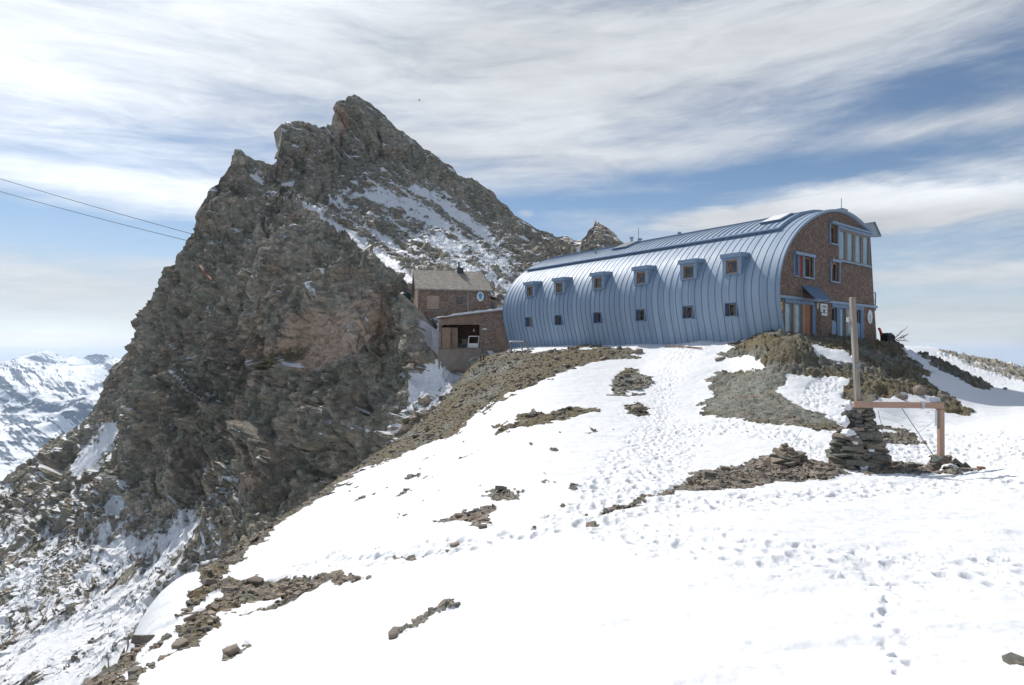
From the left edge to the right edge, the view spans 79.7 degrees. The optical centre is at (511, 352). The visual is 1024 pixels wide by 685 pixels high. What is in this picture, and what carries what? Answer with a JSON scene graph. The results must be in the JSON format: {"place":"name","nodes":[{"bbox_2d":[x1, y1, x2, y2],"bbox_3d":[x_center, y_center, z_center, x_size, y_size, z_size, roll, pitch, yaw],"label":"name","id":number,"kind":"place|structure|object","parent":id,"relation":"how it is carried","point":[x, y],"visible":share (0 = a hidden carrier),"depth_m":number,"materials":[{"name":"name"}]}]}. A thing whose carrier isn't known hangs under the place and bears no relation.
{"place":"outdoors","nodes":[
{"label":"outdoors","id":0,"kind":"place"},
{"bbox_2d":[0,350,120,480],"bbox_3d":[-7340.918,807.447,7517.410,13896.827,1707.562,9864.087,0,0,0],"label":"mountains","id":1,"kind":"structure","parent":0,"point":[46,396],"depth_m":4981.97,"materials":[{"name":"white snow"}]},
{"bbox_2d":[0,95,623,684],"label":"mountain","id":2,"kind":"structure","parent":0,"point":[294,367],"depth_m":84.31,"materials":[{"name":"grey stone"}]},
{"bbox_2d":[0,191,187,240],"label":"ropeway cable","id":3,"kind":"object","parent":2,"relation":"attached to","point":[92,216],"visible":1,"depth_m":113.05,"materials":[{"name":"grey metal"}]},
{"bbox_2d":[2,179,191,233],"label":"ropeway cable","id":4,"kind":"object","parent":2,"relation":"attached to","point":[98,207],"visible":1,"depth_m":113.32,"materials":[{"name":"grey metal"}]},
{"bbox_2d":[198,265,224,297],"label":"timber beam","id":5,"kind":"structure","parent":2,"relation":"on","point":[204,272],"depth_m":95.78,"materials":[{"name":"brown wood"}]},
{"bbox_2d":[399,292,410,300],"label":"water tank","id":6,"kind":"object","parent":2,"relation":"on","point":[407,295],"visible":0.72,"depth_m":74.09,"materials":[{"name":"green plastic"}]},
{"bbox_2d":[411,262,501,318],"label":"old hut","id":7,"kind":"object","parent":2,"relation":"on","point":[434,294],"visible":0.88,"depth_m":71.34,"materials":[{"name":"brown stone"}]},
{"bbox_2d":[426,295,439,308],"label":"shutter door","id":8,"kind":"structure","parent":7,"relation":"in","point":[432,301],"depth_m":70.29,"materials":[{"name":"wood"}]},
{"bbox_2d":[457,297,462,303],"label":"window","id":9,"kind":"structure","parent":7,"relation":"in","point":[459,299],"depth_m":71.04,"materials":[{"name":"brown glass"}]},
{"bbox_2d":[477,291,483,300],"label":"club sign","id":10,"kind":"object","parent":7,"relation":"attached to","point":[480,295],"visible":1,"depth_m":71.52,"materials":[{"name":"white paint"}]},
{"bbox_2d":[0,0,1023,366],"label":"sky","id":11,"kind":"structure","parent":0,"point":[659,118],"materials":[{"name":"blue"}]},
{"bbox_2d":[88,329,1023,684],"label":"ground","id":12,"kind":"structure","parent":0,"point":[876,577],"depth_m":9.79,"materials":[{"name":"white snow"}]},
{"bbox_2d":[208,610,215,614],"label":"flat stone","id":13,"kind":"object","parent":12,"relation":"on","point":[211,612],"visible":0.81,"depth_m":12.03,"materials":[{"name":"brown stone"}]},
{"bbox_2d":[222,643,239,655],"bbox_3d":[-4.329,4.596,9.450,0.245,0.132,0.212,-16,8,-28],"label":"rock","id":14,"kind":"object","parent":12,"relation":"on","point":[231,650],"visible":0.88,"depth_m":9.40,"materials":[{"name":"brown stone"}]},
{"bbox_2d":[280,586,288,590],"bbox_3d":[-5.040,5.223,13.578,0.212,0.103,0.172,-15,-17,14],"label":"flat stone","id":15,"kind":"object","parent":12,"relation":"on","point":[284,588],"visible":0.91,"depth_m":13.52,"materials":[{"name":"brown stone"}]},
{"bbox_2d":[296,582,303,586],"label":"flat stone","id":16,"kind":"object","parent":12,"relation":"on","point":[298,584],"visible":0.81,"depth_m":13.19,"materials":[{"name":"brown stone"}]},
{"bbox_2d":[329,569,342,574],"bbox_3d":[-3.395,4.295,11.887,0.271,0.098,0.213,-12,2,-11],"label":"rock","id":17,"kind":"object","parent":12,"relation":"on","point":[333,572],"visible":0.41,"depth_m":11.90,"materials":[{"name":"brown stone"}]},
{"bbox_2d":[450,541,459,547],"bbox_3d":[-0.999,3.351,10.710,0.169,0.061,0.146,-12,3,-17],"label":"rock","id":18,"kind":"object","parent":12,"relation":"on","point":[454,544],"visible":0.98,"depth_m":10.67,"materials":[{"name":"brown stone"}]},
{"bbox_2d":[455,513,462,517],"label":"slate stone","id":19,"kind":"object","parent":12,"relation":"on","point":[457,515],"visible":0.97,"depth_m":13.45,"materials":[{"name":"grey stone"}]},
{"bbox_2d":[436,308,509,371],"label":"open shed","id":20,"kind":"structure","parent":12,"relation":"on","point":[452,357],"depth_m":63.30,"materials":[{"name":"brown stone"}]},
{"bbox_2d":[458,339,467,347],"bbox_3d":[-5.339,-0.948,65.244,1.500,1.050,0.512,0,0,0],"label":"cabinet","id":21,"kind":"object","parent":20,"relation":"on","point":[462,343],"visible":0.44,"depth_m":65.00,"materials":[{"name":"grey metal"}]},
{"bbox_2d":[467,336,478,347],"bbox_3d":[-4.007,-1.088,63.730,1.254,1.320,0.238,0,0,0],"label":"white board","id":22,"kind":"object","parent":20,"relation":"on","point":[473,345],"visible":1,"depth_m":63.69,"materials":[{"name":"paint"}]},
{"bbox_2d":[497,328,509,351],"bbox_3d":[-0.886,-0.819,63.239,1.310,3.537,0.117,0,0,0],"label":"door","id":23,"kind":"structure","parent":20,"relation":"in","point":[502,343],"depth_m":63.22,"materials":[{"name":"wood"}]},
{"bbox_2d":[478,524,486,528],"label":"rock","id":24,"kind":"object","parent":12,"relation":"on","point":[481,526],"visible":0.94,"depth_m":11.55,"materials":[{"name":"stone"}]},
{"bbox_2d":[509,341,530,351],"bbox_3d":[0.751,-0.374,57.600,2.000,1.499,0.800,0,0,-6],"label":"snowy table","id":25,"kind":"object","parent":12,"relation":"on","point":[521,342],"visible":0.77,"depth_m":57.29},
{"bbox_2d":[81,329,1023,684],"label":"scree","id":26,"kind":"structure","parent":12,"relation":"on","point":[705,475],"depth_m":15.33,"materials":[{"name":"stone"}]},
{"bbox_2d":[631,405,645,411],"bbox_3d":[6.055,2.714,29.606,0.716,0.406,0.574,0,0,38],"label":"boulder","id":27,"kind":"object","parent":12,"relation":"on","point":[638,408],"visible":0.76,"depth_m":29.42,"materials":[{"name":"grey stone"}]},
{"bbox_2d":[634,349,642,353],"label":"boulder","id":28,"kind":"object","parent":12,"relation":"on","point":[638,351],"visible":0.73,"depth_m":46.21,"materials":[{"name":"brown stone"}]},
{"bbox_2d":[665,345,701,348],"bbox_3d":[12.401,-0.407,44.499,0.100,0.274,4.280,0,0,-21],"label":"thin pole","id":29,"kind":"object","parent":12,"relation":"on","point":[684,346],"visible":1,"depth_m":44.16,"materials":[{"name":"brown wood"}]},
{"bbox_2d":[503,198,881,347],"bbox_3d":[15.063,-5.752,56.231,17.277,13.503,30.100,0,0,-38],"label":"mountain hut","id":30,"kind":"object","parent":12,"relation":"on","point":[737,281],"visible":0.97,"depth_m":46.63,"materials":[{"name":"blue metal"}]},
{"bbox_2d":[525,317,532,326],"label":"window","id":31,"kind":"structure","parent":30,"relation":"in","point":[528,321],"depth_m":60.06,"materials":[{"name":"blue metal"}]},
{"bbox_2d":[554,315,562,325],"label":"window","id":32,"kind":"structure","parent":30,"relation":"in","point":[557,318],"depth_m":56.67,"materials":[{"name":"blue metal"}]},
{"bbox_2d":[593,312,602,323],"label":"window","id":33,"kind":"structure","parent":30,"relation":"in","point":[597,317],"depth_m":52.84,"materials":[{"name":"blue metal"}]},
{"bbox_2d":[635,309,645,320],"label":"window","id":34,"kind":"structure","parent":30,"relation":"in","point":[640,315],"depth_m":49.14,"materials":[{"name":"blue metal"}]},
{"bbox_2d":[682,305,694,318],"bbox_3d":[13.139,-2.985,45.413,0.640,0.970,0.940,0,0,-38],"label":"window","id":35,"kind":"structure","parent":30,"relation":"in","point":[687,311],"depth_m":45.62,"materials":[{"name":"blue metal"}]},
{"bbox_2d":[724,302,737,316],"bbox_3d":[15.338,-2.985,42.636,0.640,0.970,0.940,0,0,-38],"label":"window","id":36,"kind":"structure","parent":30,"relation":"in","point":[730,309],"depth_m":42.84,"materials":[{"name":"blue metal"}]},
{"bbox_2d":[793,254,798,276],"bbox_3d":[19.228,-5.961,41.671,0.630,1.616,0.460,0,0,-38],"label":"shuttered window","id":37,"kind":"structure","parent":30,"relation":"in","point":[795,257],"depth_m":41.74,"materials":[{"name":"blue wood"}]},
{"bbox_2d":[793,251,815,279],"bbox_3d":[20.057,-5.978,42.302,2.813,1.717,0.500,0,0,-38],"label":"window","id":38,"kind":"structure","parent":30,"relation":"in","point":[806,257],"depth_m":42.84,"materials":[{"name":"blue wood"}]},
{"bbox_2d":[804,304,809,333],"bbox_3d":[20.539,-1.520,42.698,1.033,3.640,0.157,0,0,-38],"label":"door","id":39,"kind":"structure","parent":30,"relation":"in","point":[806,307],"depth_m":42.66,"materials":[{"name":"brown wood"}]},
{"bbox_2d":[820,303,826,315],"bbox_3d":[22.404,-3.087,44.064,1.040,0.840,0.051,0,0,-38],"label":"wall sign","id":40,"kind":"object","parent":30,"relation":"attached to","point":[823,308],"visible":1,"depth_m":44.00,"materials":[{"name":"white paint"}]},
{"bbox_2d":[829,221,839,245],"bbox_3d":[23.573,-8.719,45.087,1.396,1.651,0.500,0,0,-38],"label":"window","id":41,"kind":"structure","parent":30,"relation":"in","point":[832,237],"depth_m":45.29,"materials":[{"name":"blue wood"}]},
{"bbox_2d":[832,307,836,334],"bbox_3d":[23.678,-1.470,45.260,0.730,3.740,0.200,0,0,-38],"label":"window","id":42,"kind":"structure","parent":30,"relation":"in","point":[834,324],"depth_m":45.31,"materials":[{"name":"blue wood"}]},
{"bbox_2d":[830,259,841,283],"bbox_3d":[23.724,-5.976,45.207,1.465,1.722,0.500,0,0,-38],"label":"window","id":43,"kind":"structure","parent":30,"relation":"in","point":[833,266],"depth_m":45.41,"materials":[{"name":"blue wood"}]},
{"bbox_2d":[832,221,874,267],"bbox_3d":[25.942,-8.165,46.798,7.235,2.788,0.400,0,0,-38],"label":"wide window","id":44,"kind":"structure","parent":30,"relation":"in","point":[853,248],"depth_m":47.16,"materials":[{"name":"grey wood"}]},
{"bbox_2d":[857,310,859,337],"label":"window","id":45,"kind":"structure","parent":30,"relation":"in","point":[858,324],"depth_m":47.85,"materials":[{"name":"blue wood"}]},
{"bbox_2d":[867,310,872,323],"bbox_3d":[28.566,-2.854,48.940,0.880,1.114,0.060,0,0,-38],"label":"club sign","id":46,"kind":"object","parent":30,"relation":"attached to","point":[869,316],"visible":1,"depth_m":48.84,"materials":[{"name":"white metal"}]},
{"bbox_2d":[715,356,725,360],"bbox_3d":[13.398,0.382,39.590,0.804,0.116,0.518,-16,8,-28],"label":"rock","id":47,"kind":"object","parent":12,"relation":"on","point":[720,358],"visible":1,"depth_m":39.43,"materials":[{"name":"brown stone"}]},
{"bbox_2d":[753,481,761,485],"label":"flat stone","id":48,"kind":"object","parent":12,"relation":"on","point":[757,483],"visible":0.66,"depth_m":13.52,"materials":[{"name":"brown stone"}]},
{"bbox_2d":[752,443,815,468],"bbox_3d":[7.403,2.828,16.573,1.766,0.775,1.346,0,0,0],"label":"cairn","id":49,"kind":"object","parent":12,"relation":"on","point":[784,455],"visible":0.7,"depth_m":16.37,"materials":[{"name":"grey stone"}]},
{"bbox_2d":[820,311,822,334],"bbox_3d":[21.929,-2.075,43.491,0.090,1.705,0.190,0,0,-38],"label":"upright post","id":50,"kind":"object","parent":12,"relation":"on","point":[821,323],"visible":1,"depth_m":43.46,"materials":[{"name":"grey metal"}]},
{"bbox_2d":[825,400,892,470],"bbox_3d":[9.104,2.227,16.196,1.767,1.982,1.367,0,0,0],"label":"stone cairn","id":51,"kind":"object","parent":12,"relation":"on","point":[855,446],"visible":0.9,"depth_m":15.82,"materials":[{"name":"stone"}]},
{"bbox_2d":[846,297,861,424],"bbox_3d":[8.977,0.844,16.008,0.400,4.587,0.185,0,0,0],"label":"wooden pole","id":52,"kind":"object","parent":51,"relation":"in","point":[852,319],"visible":0.73,"depth_m":15.94,"materials":[{"name":"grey wood"}]},
{"bbox_2d":[881,333,894,341],"bbox_3d":[29.426,-1.078,48.000,0.840,0.920,0.600,0,0,-20],"label":"crate","id":53,"kind":"object","parent":12,"relation":"on","point":[885,337],"visible":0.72,"depth_m":47.75,"materials":[{"name":"black plastic"}]},
{"bbox_2d":[853,397,944,465],"bbox_3d":[9.901,2.190,15.718,2.166,2.100,0.224,0,0,4],"label":"timber frame","id":54,"kind":"object","parent":12,"relation":"on","point":[934,403],"visible":0.86,"depth_m":15.62,"materials":[{"name":"brown wood"}]},
{"bbox_2d":[902,409,933,455],"bbox_3d":[10.327,2.029,15.599,0.816,1.336,0.015,0,0,14],"label":"guy wire","id":55,"kind":"object","parent":54,"relation":"attached to","point":[919,434],"visible":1,"depth_m":15.58,"materials":[{"name":"metal"}]},
{"bbox_2d":[896,394,907,399],"bbox_3d":[19.425,2.193,30.526,0.535,0.295,0.430,0,0,21],"label":"boulder","id":56,"kind":"object","parent":12,"relation":"on","point":[902,396],"visible":0.96,"depth_m":30.41,"materials":[{"name":"stone"}]},
{"bbox_2d":[895,325,908,341],"bbox_3d":[30.402,-1.454,47.990,1.421,1.344,0.277,0,0,0],"label":"dead branch","id":57,"kind":"object","parent":12,"relation":"on","point":[901,336],"visible":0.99,"depth_m":47.99,"materials":[{"name":"brown wood"}]},
{"bbox_2d":[912,385,925,394],"bbox_3d":[21.222,1.972,31.977,0.549,0.557,0.756,0,0,22],"label":"boulder","id":58,"kind":"object","parent":12,"relation":"on","point":[919,389],"visible":0.98,"depth_m":31.78,"materials":[{"name":"stone"}]},
{"bbox_2d":[923,454,970,470],"bbox_3d":[11.113,2.883,15.653,1.198,0.602,0.838,0,0,0],"label":"stone heap","id":59,"kind":"object","parent":12,"relation":"on","point":[935,461],"visible":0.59,"depth_m":15.48,"materials":[{"name":"grey stone"}]},
{"bbox_2d":[956,466,985,469],"bbox_3d":[11.374,2.875,15.285,0.720,0.080,0.150,0,0,4],"label":"wooden board","id":60,"kind":"object","parent":12,"relation":"on","point":[979,467],"visible":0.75,"depth_m":15.24,"materials":[{"name":"brown wood"}]},
{"bbox_2d":[905,346,1023,390],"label":"hill","id":61,"kind":"structure","parent":0,"point":[997,373],"depth_m":92.35,"materials":[{"name":"white snow"}]}
]}

